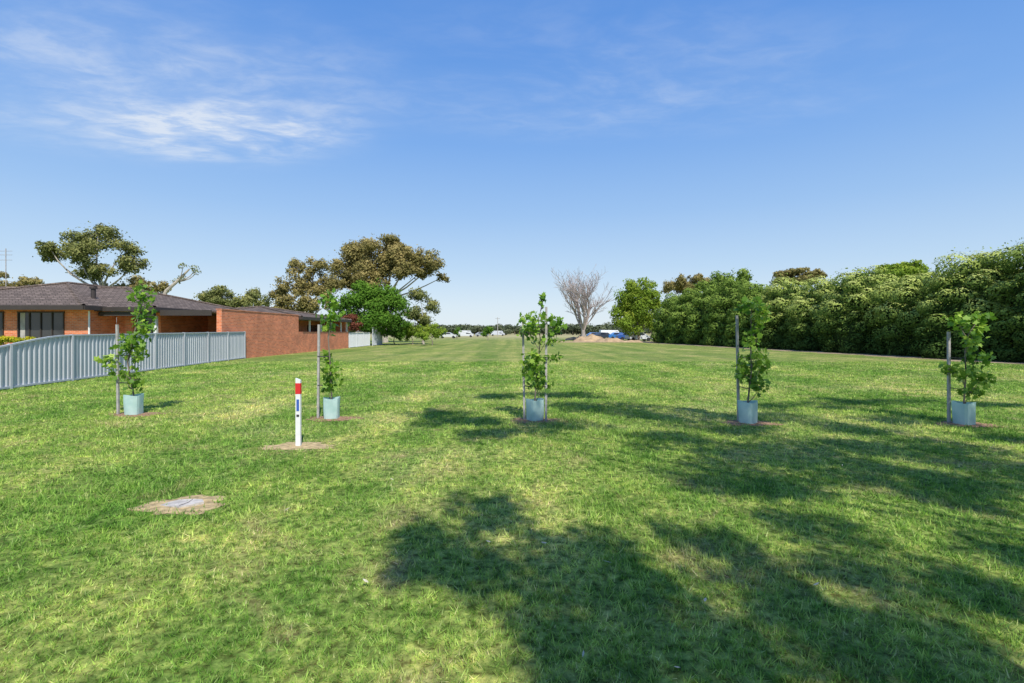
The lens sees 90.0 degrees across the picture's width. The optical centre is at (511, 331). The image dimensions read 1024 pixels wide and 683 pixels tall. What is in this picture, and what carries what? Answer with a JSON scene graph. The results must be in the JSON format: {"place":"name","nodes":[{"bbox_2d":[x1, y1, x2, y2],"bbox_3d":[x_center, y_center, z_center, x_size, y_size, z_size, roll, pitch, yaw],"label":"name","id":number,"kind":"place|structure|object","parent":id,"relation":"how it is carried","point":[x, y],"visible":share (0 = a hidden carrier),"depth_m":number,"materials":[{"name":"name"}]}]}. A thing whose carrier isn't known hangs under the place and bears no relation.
{"place":"outdoors","nodes":[
{"label":"outdoors","id":0,"kind":"place"},
{"bbox_2d":[94,307,153,310],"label":"roof main fascia front","id":1,"kind":"structure","parent":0,"point":[120,309],"depth_m":27.45,"materials":[{"name":"black metal"}]},
{"bbox_2d":[156,311,216,315],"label":"carport roof","id":2,"kind":"structure","parent":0,"point":[214,313],"depth_m":29.07,"materials":[{"name":"black metal"}]},
{"bbox_2d":[160,310,211,315],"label":"carport fascia","id":3,"kind":"structure","parent":2,"relation":"attached to","point":[185,312],"depth_m":27.84,"materials":[{"name":"black metal"}]},
{"bbox_2d":[208,316,216,331],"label":"carport back wall","id":4,"kind":"structure","parent":0,"point":[212,323],"depth_m":33.50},
{"bbox_2d":[0,332,1023,682],"bbox_3d":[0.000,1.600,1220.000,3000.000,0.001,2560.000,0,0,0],"label":"ground","id":5,"kind":"structure","parent":0,"point":[474,348],"depth_m":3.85,"materials":[{"name":"green plant"}]},
{"bbox_2d":[5,248,5,285],"bbox_3d":[-39.541,-2.450,40.000,1.000,8.100,0.060,0,0,0],"label":"tv antenna","id":6,"kind":"object","parent":5,"relation":"on","point":[5,266],"visible":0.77,"depth_m":39.97,"materials":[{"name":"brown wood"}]},
{"bbox_2d":[0,335,35,345],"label":"yellow flower shrub","id":7,"kind":"object","parent":5,"relation":"on","point":[7,339],"visible":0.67,"depth_m":17.62,"materials":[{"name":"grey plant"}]},
{"bbox_2d":[0,271,44,285],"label":"eucalyptus tree","id":8,"kind":"object","parent":5,"relation":"on","point":[23,281],"visible":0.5,"depth_m":81.64,"materials":[{"name":"green plant"}]},
{"bbox_2d":[0,310,84,343],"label":"wall front","id":9,"kind":"structure","parent":5,"relation":"on","point":[74,321],"depth_m":27.10,"materials":[{"name":"orange brick"}]},
{"bbox_2d":[0,313,1,335],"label":"window glass","id":10,"kind":"object","parent":9,"relation":"attached to","point":[0,324],"visible":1,"depth_m":27.08,"materials":[{"name":"black glass"}]},
{"bbox_2d":[2,313,3,344],"bbox_3d":[-26.900,-0.150,27.054,0.050,1.700,0.048,0,0,0],"label":"mullion","id":11,"kind":"object","parent":10,"relation":"attached to","point":[2,325],"visible":0.71,"depth_m":27.05},
{"bbox_2d":[17,311,64,312],"bbox_3d":[-24.900,-1.036,27.051,2.500,0.068,0.052,0,0,0],"label":"window head","id":12,"kind":"object","parent":9,"relation":"attached to","point":[40,311],"depth_m":27.02},
{"bbox_2d":[19,313,62,337],"bbox_3d":[-24.900,-0.150,27.085,2.400,1.700,0.010,0,0,0],"label":"window glass","id":13,"kind":"object","parent":9,"relation":"attached to","point":[46,324],"visible":0.64,"depth_m":27.08,"materials":[{"name":"grey glass"}]},
{"bbox_2d":[17,313,18,337],"bbox_3d":[-26.100,-0.150,27.054,0.050,1.700,0.048,0,0,0],"label":"mullion","id":14,"kind":"object","parent":13,"relation":"attached to","point":[17,325],"visible":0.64,"depth_m":27.03},
{"bbox_2d":[20,313,24,339],"bbox_3d":[-25.875,-0.150,27.076,0.250,1.700,0.004,0,0,0],"label":"curtain","id":15,"kind":"object","parent":13,"relation":"hanging from","point":[22,325],"visible":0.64,"depth_m":27.07,"materials":[{"name":"white fabric"}]},
{"bbox_2d":[40,313,41,337],"bbox_3d":[-24.900,-0.150,27.054,0.050,1.700,0.048,0,0,0],"label":"mullion","id":16,"kind":"object","parent":13,"relation":"attached to","point":[40,325],"visible":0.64,"depth_m":27.05},
{"bbox_2d":[51,313,52,335],"bbox_3d":[-24.300,-0.150,27.054,0.050,1.700,0.048,0,0,0],"label":"mullion","id":17,"kind":"object","parent":13,"relation":"attached to","point":[51,324],"visible":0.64,"depth_m":27.04},
{"bbox_2d":[0,286,248,310],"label":"roof","id":18,"kind":"structure","parent":9,"relation":"on","point":[111,296],"depth_m":32.23,"materials":[{"name":"tile"}]},
{"bbox_2d":[0,282,154,308],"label":"roof front","id":19,"kind":"structure","parent":18,"relation":"attached to","point":[66,293],"depth_m":29.10,"materials":[{"name":"tile"}]},
{"bbox_2d":[0,305,83,309],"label":"roof front fascia","id":20,"kind":"structure","parent":19,"relation":"attached to","point":[41,307],"depth_m":26.25,"materials":[{"name":"black metal"}]},
{"bbox_2d":[84,305,104,310],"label":"roof front fascia","id":21,"kind":"structure","parent":19,"relation":"attached to","point":[88,307],"depth_m":26.85,"materials":[{"name":"black metal"}]},
{"bbox_2d":[89,286,97,298],"bbox_3d":[-24.201,-2.100,29.600,0.378,1.000,0.378,0,0,0],"label":"flue","id":22,"kind":"object","parent":18,"relation":"on","point":[93,291],"visible":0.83,"depth_m":29.50,"materials":[{"name":"black metal"}]},
{"bbox_2d":[98,311,155,315],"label":"soffit beam","id":23,"kind":"structure","parent":18,"relation":"attached to","point":[114,313],"depth_m":27.60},
{"bbox_2d":[155,307,191,311],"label":"roof main fascia","id":24,"kind":"structure","parent":18,"relation":"attached to","point":[159,308],"depth_m":28.42,"materials":[{"name":"black metal"}]},
{"bbox_2d":[237,306,351,319],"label":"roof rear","id":25,"kind":"structure","parent":18,"relation":"attached to","point":[269,309],"depth_m":43.52,"materials":[{"name":"tile"}]},
{"bbox_2d":[302,316,351,321],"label":"roof rear fascia","id":26,"kind":"structure","parent":25,"relation":"attached to","point":[313,318],"depth_m":41.59,"materials":[{"name":"black metal"}]},
{"bbox_2d":[88,311,89,333],"bbox_3d":[-22.300,0.250,27.000,0.083,2.700,0.083,0,0,17],"label":"downpipe","id":27,"kind":"object","parent":5,"relation":"on","point":[88,322],"visible":0.4,"depth_m":26.97,"materials":[{"name":"white metal"}]},
{"bbox_2d":[32,221,151,285],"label":"eucalyptus tree","id":28,"kind":"object","parent":5,"relation":"on","point":[79,248],"visible":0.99,"depth_m":57.32,"materials":[{"name":"green plant"}]},
{"bbox_2d":[85,310,116,333],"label":"brick wall","id":29,"kind":"structure","parent":5,"relation":"on","point":[102,324],"depth_m":27.80,"materials":[{"name":"orange brick"}]},
{"bbox_2d":[0,331,245,388],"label":"steel fence","id":30,"kind":"object","parent":5,"relation":"on","point":[51,359],"visible":0.94,"depth_m":17.54,"materials":[{"name":"grey metal"}]},
{"bbox_2d":[94,280,157,414],"bbox_3d":[-7.394,0.319,9.861,1.198,2.662,0.573,0,0,0],"label":"sapling","id":31,"kind":"object","parent":5,"relation":"on","point":[133,404],"visible":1,"depth_m":9.84,"materials":[{"name":"green plant"}]},
{"bbox_2d":[125,316,135,333],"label":"brick pier","id":32,"kind":"structure","parent":5,"relation":"on","point":[128,323],"depth_m":28.75,"materials":[{"name":"orange brick"}]},
{"bbox_2d":[101,274,171,292],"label":"golden tree","id":33,"kind":"object","parent":5,"relation":"on","point":[162,286],"visible":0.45,"depth_m":63.93,"materials":[{"name":"green plant"}]},
{"bbox_2d":[117,313,156,333],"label":"wall","id":34,"kind":"structure","parent":5,"relation":"on","point":[120,321],"depth_m":29.00,"materials":[{"name":"red brick"}]},
{"bbox_2d":[138,318,151,332],"bbox_3d":[-20.750,-0.075,28.985,0.900,1.550,0.010,0,0,0],"label":"window glass","id":35,"kind":"object","parent":34,"relation":"attached to","point":[150,322],"visible":0.07,"depth_m":28.98,"materials":[{"name":"black glass"}]},
{"bbox_2d":[113,412,165,416],"bbox_3d":[-7.264,1.589,9.855,1.182,0.013,0.654,0,0,0],"label":"mulch ring","id":36,"kind":"object","parent":5,"relation":"on","point":[142,414],"visible":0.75,"depth_m":9.84,"materials":[{"name":"beige soil"}]},
{"bbox_2d":[154,316,157,332],"bbox_3d":[-19.525,0.365,28.075,0.150,2.470,0.150,0,0,0],"label":"carport post","id":37,"kind":"object","parent":5,"relation":"on","point":[156,325],"visible":0.14,"depth_m":28.01,"materials":[{"name":"white metal"}]},
{"bbox_2d":[127,495,224,514],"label":"bare soil","id":38,"kind":"structure","parent":5,"relation":"on","point":[209,503],"depth_m":4.65,"materials":[{"name":"beige soil"}]},
{"bbox_2d":[160,499,203,507],"bbox_3d":[-3.025,1.587,4.719,0.357,0.045,0.207,0,0,16],"label":"pit cover","id":39,"kind":"object","parent":38,"relation":"on","point":[182,503],"visible":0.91,"depth_m":4.70,"materials":[{"name":"concrete"}]},
{"bbox_2d":[163,263,200,293],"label":"lopped tree","id":40,"kind":"object","parent":5,"relation":"on","point":[173,284],"visible":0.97,"depth_m":59.93,"materials":[{"name":"white plant"}]},
{"bbox_2d":[157,313,207,332],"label":"brick wall","id":41,"kind":"structure","parent":5,"relation":"on","point":[175,324],"depth_m":30.92,"materials":[{"name":"red brick"}]},
{"bbox_2d":[194,284,272,307],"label":"leafy tree","id":42,"kind":"object","parent":5,"relation":"on","point":[218,293],"visible":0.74,"depth_m":70.40,"materials":[{"name":"green plant"}]},
{"bbox_2d":[217,310,298,358],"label":"garage side wall","id":43,"kind":"structure","parent":5,"relation":"on","point":[269,334],"depth_m":33.07,"materials":[{"name":"orange brick"}]},
{"bbox_2d":[216,309,294,314],"bbox_3d":[-16.190,-1.246,33.400,0.340,0.047,10.260,0,0,0],"label":"wall capping","id":44,"kind":"object","parent":43,"relation":"on","point":[253,311],"depth_m":31.55,"materials":[{"name":"brown metal"}]},
{"bbox_2d":[295,378,301,445],"bbox_3d":[-2.973,1.147,7.126,0.070,1.005,0.047,0,0,0],"label":"marker post","id":45,"kind":"object","parent":5,"relation":"on","point":[298,388],"visible":0.93,"depth_m":7.11,"materials":[{"name":"white paint"}]},
{"bbox_2d":[263,442,335,449],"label":"bare soil","id":46,"kind":"structure","parent":5,"relation":"on","point":[305,445],"depth_m":7.08,"materials":[{"name":"beige soil"}]},
{"bbox_2d":[267,256,337,311],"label":"eucalyptus tree","id":47,"kind":"object","parent":5,"relation":"on","point":[304,284],"visible":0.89,"depth_m":81.50,"materials":[{"name":"green plant"}]},
{"bbox_2d":[271,288,337,313],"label":"golden tree","id":48,"kind":"object","parent":5,"relation":"on","point":[307,303],"visible":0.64,"depth_m":77.55,"materials":[{"name":"green plant"}]},
{"bbox_2d":[299,321,323,331],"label":"wall","id":49,"kind":"structure","parent":5,"relation":"on","point":[303,326],"depth_m":45.62,"materials":[{"name":"red brick"}]},
{"bbox_2d":[307,325,317,331],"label":"window","id":50,"kind":"structure","parent":49,"relation":"attached to","point":[313,328],"depth_m":47.12,"materials":[{"name":"black glass"}]},
{"bbox_2d":[299,332,347,352],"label":"wall","id":51,"kind":"structure","parent":5,"relation":"on","point":[308,341],"depth_m":43.50,"materials":[{"name":"red brick"}]},
{"bbox_2d":[315,288,345,418],"bbox_3d":[-3.333,0.419,9.399,0.573,2.462,0.526,0,0,-42],"label":"sapling","id":52,"kind":"object","parent":5,"relation":"on","point":[331,407],"visible":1,"depth_m":9.40,"materials":[{"name":"green plant"}]},
{"bbox_2d":[306,416,363,421],"bbox_3d":[-3.245,1.589,9.410,1.102,0.014,0.672,0,0,0],"label":"mulch ring","id":53,"kind":"object","parent":5,"relation":"on","point":[342,418],"visible":0.66,"depth_m":9.36,"materials":[{"name":"beige soil"}]},
{"bbox_2d":[324,322,345,331],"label":"end wall","id":54,"kind":"structure","parent":5,"relation":"on","point":[337,328],"depth_m":50.20,"materials":[{"name":"red brick"}]},
{"bbox_2d":[341,313,362,340],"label":"red leaf shrub","id":55,"kind":"object","parent":5,"relation":"on","point":[353,325],"visible":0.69,"depth_m":56.62,"materials":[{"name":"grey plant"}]},
{"bbox_2d":[349,332,369,347],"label":"white fence","id":56,"kind":"object","parent":5,"relation":"on","point":[356,339],"visible":0.98,"depth_m":54.13,"materials":[{"name":"white metal"}]},
{"bbox_2d":[335,277,413,334],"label":"leafy tree","id":57,"kind":"object","parent":5,"relation":"on","point":[377,312],"visible":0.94,"depth_m":60.62,"materials":[{"name":"green plant"}]},
{"bbox_2d":[372,327,381,345],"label":"paling fence","id":58,"kind":"object","parent":5,"relation":"on","point":[376,339],"visible":0.64,"depth_m":59.89,"materials":[{"name":"metal"}]},
{"bbox_2d":[323,233,450,342],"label":"eucalyptus tree","id":59,"kind":"object","parent":5,"relation":"on","point":[399,259],"visible":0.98,"depth_m":74.38,"materials":[{"name":"green plant"}]},
{"bbox_2d":[381,327,406,344],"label":"shrub","id":60,"kind":"object","parent":5,"relation":"on","point":[398,334],"visible":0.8,"depth_m":61.70,"materials":[{"name":"green plant"}]},
{"bbox_2d":[402,321,424,344],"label":"shrub","id":61,"kind":"object","parent":5,"relation":"on","point":[410,331],"visible":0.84,"depth_m":63.75,"materials":[{"name":"green plant"}]},
{"bbox_2d":[401,286,440,343],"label":"pale gum tree","id":62,"kind":"object","parent":5,"relation":"on","point":[415,313],"visible":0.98,"depth_m":66.03,"materials":[{"name":"green plant"}]},
{"bbox_2d":[414,322,447,344],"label":"shrub","id":63,"kind":"object","parent":5,"relation":"on","point":[432,329],"visible":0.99,"depth_m":60.82,"materials":[{"name":"green plant"}]},
{"bbox_2d":[441,332,455,337],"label":"parked car","id":64,"kind":"object","parent":5,"relation":"on","point":[450,334],"visible":0.62,"depth_m":124.14,"materials":[{"name":"paint"}]},
{"bbox_2d":[451,327,461,338],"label":"young tree","id":65,"kind":"object","parent":5,"relation":"on","point":[457,330],"visible":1,"depth_m":119.14,"materials":[{"name":"green plant"}]},
{"bbox_2d":[456,330,473,336],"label":"parked van","id":66,"kind":"object","parent":5,"relation":"on","point":[466,333],"visible":0.68,"depth_m":149.17,"materials":[{"name":"paint"}]},
{"bbox_2d":[480,325,493,339],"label":"young tree","id":67,"kind":"object","parent":5,"relation":"on","point":[488,331],"visible":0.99,"depth_m":95.40,"materials":[{"name":"green plant"}]},
{"bbox_2d":[490,331,504,335],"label":"parked van","id":68,"kind":"object","parent":5,"relation":"on","point":[499,333],"visible":0.97,"depth_m":199.21,"materials":[{"name":"paint"}]},
{"bbox_2d":[348,321,651,334],"bbox_3d":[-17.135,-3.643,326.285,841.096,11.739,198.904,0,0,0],"label":"distant trees","id":69,"kind":"object","parent":5,"relation":"on","point":[506,329],"visible":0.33,"depth_m":266.22,"materials":[{"name":"green plant"}]},
{"bbox_2d":[228,406,842,667],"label":"fallen leaves","id":70,"kind":"object","parent":5,"relation":"on","point":[704,599],"visible":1,"depth_m":3.16,"materials":[{"name":"brown plant"}]},
{"bbox_2d":[511,418,568,422],"bbox_3d":[0.493,1.589,9.247,1.086,0.014,0.658,0,0,0],"label":"mulch ring","id":71,"kind":"object","parent":5,"relation":"on","point":[525,420],"visible":0.56,"depth_m":9.14,"materials":[{"name":"brown soil"}]},
{"bbox_2d":[516,291,567,420],"bbox_3d":[0.537,0.466,9.182,0.947,2.368,0.708,0,0,0],"label":"sapling","id":72,"kind":"object","parent":5,"relation":"on","point":[535,409],"visible":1,"depth_m":9.14,"materials":[{"name":"green plant"}]},
{"bbox_2d":[565,335,580,339],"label":"dirt mound","id":73,"kind":"object","parent":5,"relation":"on","point":[572,338],"visible":0.36,"depth_m":94.84,"materials":[{"name":"soil"}]},
{"bbox_2d":[561,341,594,341],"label":"bare soil","id":74,"kind":"structure","parent":5,"relation":"on","point":[578,341],"depth_m":81.18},
{"bbox_2d":[551,267,614,336],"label":"bare tree","id":75,"kind":"object","parent":5,"relation":"on","point":[582,295],"visible":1,"depth_m":91.05,"materials":[{"name":"grey plant"}]},
{"bbox_2d":[574,334,603,340],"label":"dirt mound","id":76,"kind":"object","parent":5,"relation":"on","point":[591,337],"visible":0.66,"depth_m":82.81,"materials":[{"name":"soil"}]},
{"bbox_2d":[594,332,608,337],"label":"parked car","id":77,"kind":"object","parent":5,"relation":"on","point":[603,334],"visible":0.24,"depth_m":111.08,"materials":[{"name":"paint"}]},
{"bbox_2d":[595,338,622,341],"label":"dirt mound","id":78,"kind":"object","parent":5,"relation":"on","point":[609,340],"visible":0.8,"depth_m":78.82,"materials":[{"name":"soil"}]},
{"bbox_2d":[599,330,618,338],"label":"parked van","id":79,"kind":"object","parent":5,"relation":"on","point":[609,331],"visible":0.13,"depth_m":117.19,"materials":[{"name":"paint"}]},
{"bbox_2d":[608,332,624,338],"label":"parked car","id":80,"kind":"object","parent":5,"relation":"on","point":[613,335],"visible":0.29,"depth_m":107.31,"materials":[{"name":"paint"}]},
{"bbox_2d":[616,332,636,339],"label":"parked car","id":81,"kind":"object","parent":5,"relation":"on","point":[621,335],"visible":0.38,"depth_m":96.04,"materials":[{"name":"paint"}]},
{"bbox_2d":[619,340,645,341],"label":"dirt mound","id":82,"kind":"object","parent":5,"relation":"on","point":[632,341],"visible":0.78,"depth_m":77.28,"materials":[{"name":"soil"}]},
{"bbox_2d":[608,276,663,339],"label":"leafy tree","id":83,"kind":"object","parent":5,"relation":"on","point":[636,303],"visible":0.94,"depth_m":85.28,"materials":[{"name":"green plant"}]},
{"bbox_2d":[625,333,650,340],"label":"parked car","id":84,"kind":"object","parent":5,"relation":"on","point":[643,336],"visible":0.81,"depth_m":87.25,"materials":[{"name":"paint"}]},
{"bbox_2d":[649,292,681,342],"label":"hedge tree","id":85,"kind":"object","parent":5,"relation":"on","point":[660,332],"visible":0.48,"depth_m":72.59,"materials":[{"name":"green plant"}]},
{"bbox_2d":[665,288,701,343],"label":"hedge tree","id":86,"kind":"object","parent":5,"relation":"on","point":[678,323],"visible":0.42,"depth_m":67.08,"materials":[{"name":"green plant"}]},
{"bbox_2d":[661,273,709,295],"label":"eucalyptus tree","id":87,"kind":"object","parent":5,"relation":"on","point":[680,284],"visible":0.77,"depth_m":111.77,"materials":[{"name":"green plant"}]},
{"bbox_2d":[683,282,720,344],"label":"hedge tree","id":88,"kind":"object","parent":5,"relation":"on","point":[694,334],"visible":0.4,"depth_m":62.09,"materials":[{"name":"green plant"}]},
{"bbox_2d":[693,267,753,293],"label":"leafy tree","id":89,"kind":"object","parent":5,"relation":"on","point":[743,274],"visible":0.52,"depth_m":83.60,"materials":[{"name":"green plant"}]},
{"bbox_2d":[701,276,749,345],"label":"hedge tree","id":90,"kind":"object","parent":5,"relation":"on","point":[728,292],"visible":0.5,"depth_m":57.19,"materials":[{"name":"green plant"}]},
{"bbox_2d":[722,281,767,347],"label":"hedge tree","id":91,"kind":"object","parent":5,"relation":"on","point":[753,291],"visible":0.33,"depth_m":53.21,"materials":[{"name":"green plant"}]},
{"bbox_2d":[731,296,771,423],"bbox_3d":[4.210,0.509,8.944,0.674,2.282,0.550,0,0,0],"label":"sapling","id":92,"kind":"object","parent":5,"relation":"on","point":[747,411],"visible":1,"depth_m":8.92,"materials":[{"name":"green plant"}]},
{"bbox_2d":[719,420,783,425],"bbox_3d":[4.157,1.589,8.977,1.072,0.014,0.616,0,0,0],"label":"mulch ring","id":93,"kind":"object","parent":5,"relation":"on","point":[734,422],"visible":0.62,"depth_m":8.85,"materials":[{"name":"brown soil"}]},
{"bbox_2d":[748,273,810,349],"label":"hedge tree","id":94,"kind":"object","parent":5,"relation":"on","point":[774,331],"visible":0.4,"depth_m":47.54,"materials":[{"name":"green plant"}]},
{"bbox_2d":[769,267,827,284],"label":"broad tree","id":95,"kind":"object","parent":5,"relation":"on","point":[800,273],"visible":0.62,"depth_m":76.27,"materials":[{"name":"green plant"}]},
{"bbox_2d":[780,274,842,350],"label":"hedge tree","id":96,"kind":"object","parent":5,"relation":"on","point":[804,337],"visible":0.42,"depth_m":43.27,"materials":[{"name":"green plant"}]},
{"bbox_2d":[638,341,1023,363],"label":"garden bed","id":97,"kind":"object","parent":5,"relation":"on","point":[994,361],"visible":0.21,"depth_m":35.83,"materials":[{"name":"soil"}]},
{"bbox_2d":[862,270,952,356],"bbox_3d":[28.250,-0.983,35.152,7.048,6.554,6.611,0,0,0],"label":"hedge tree","id":98,"kind":"object","parent":97,"relation":"on","point":[896,318],"visible":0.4,"depth_m":34.32,"materials":[{"name":"green plant"}]},
{"bbox_2d":[811,265,903,353],"bbox_3d":[27.223,-1.458,39.310,7.436,7.289,6.891,0,0,0],"label":"hedge tree","id":99,"kind":"object","parent":5,"relation":"on","point":[845,307],"visible":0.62,"depth_m":38.34,"materials":[{"name":"green plant"}]},
{"bbox_2d":[872,259,930,280],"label":"golden tree","id":100,"kind":"object","parent":5,"relation":"on","point":[901,269],"visible":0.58,"depth_m":50.60,"materials":[{"name":"green plant"}]},
{"bbox_2d":[909,242,1022,359],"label":"hedge tree","id":101,"kind":"object","parent":5,"relation":"on","point":[961,288],"visible":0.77,"depth_m":30.15,"materials":[{"name":"green plant"}]},
{"bbox_2d":[935,310,997,424],"bbox_3d":[7.868,0.639,8.828,0.925,2.023,0.482,0,0,9],"label":"sapling","id":102,"kind":"object","parent":5,"relation":"on","point":[963,412],"visible":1,"depth_m":8.78,"materials":[{"name":"green plant"}]},
{"bbox_2d":[936,421,997,426],"bbox_3d":[7.785,1.589,8.858,1.091,0.014,0.644,0,0,0],"label":"mulch ring","id":103,"kind":"object","parent":5,"relation":"on","point":[976,424],"visible":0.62,"depth_m":8.75,"materials":[{"name":"brown soil"}]},
{"bbox_2d":[979,237,1023,362],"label":"hedge tree","id":104,"kind":"object","parent":5,"relation":"on","point":[1011,349],"visible":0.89,"depth_m":27.25,"materials":[{"name":"green plant"}]},
{"bbox_2d":[0,0,1023,326],"label":"sky","id":105,"kind":"structure","parent":0,"point":[519,142],"materials":[{"name":"blue"}]}
]}

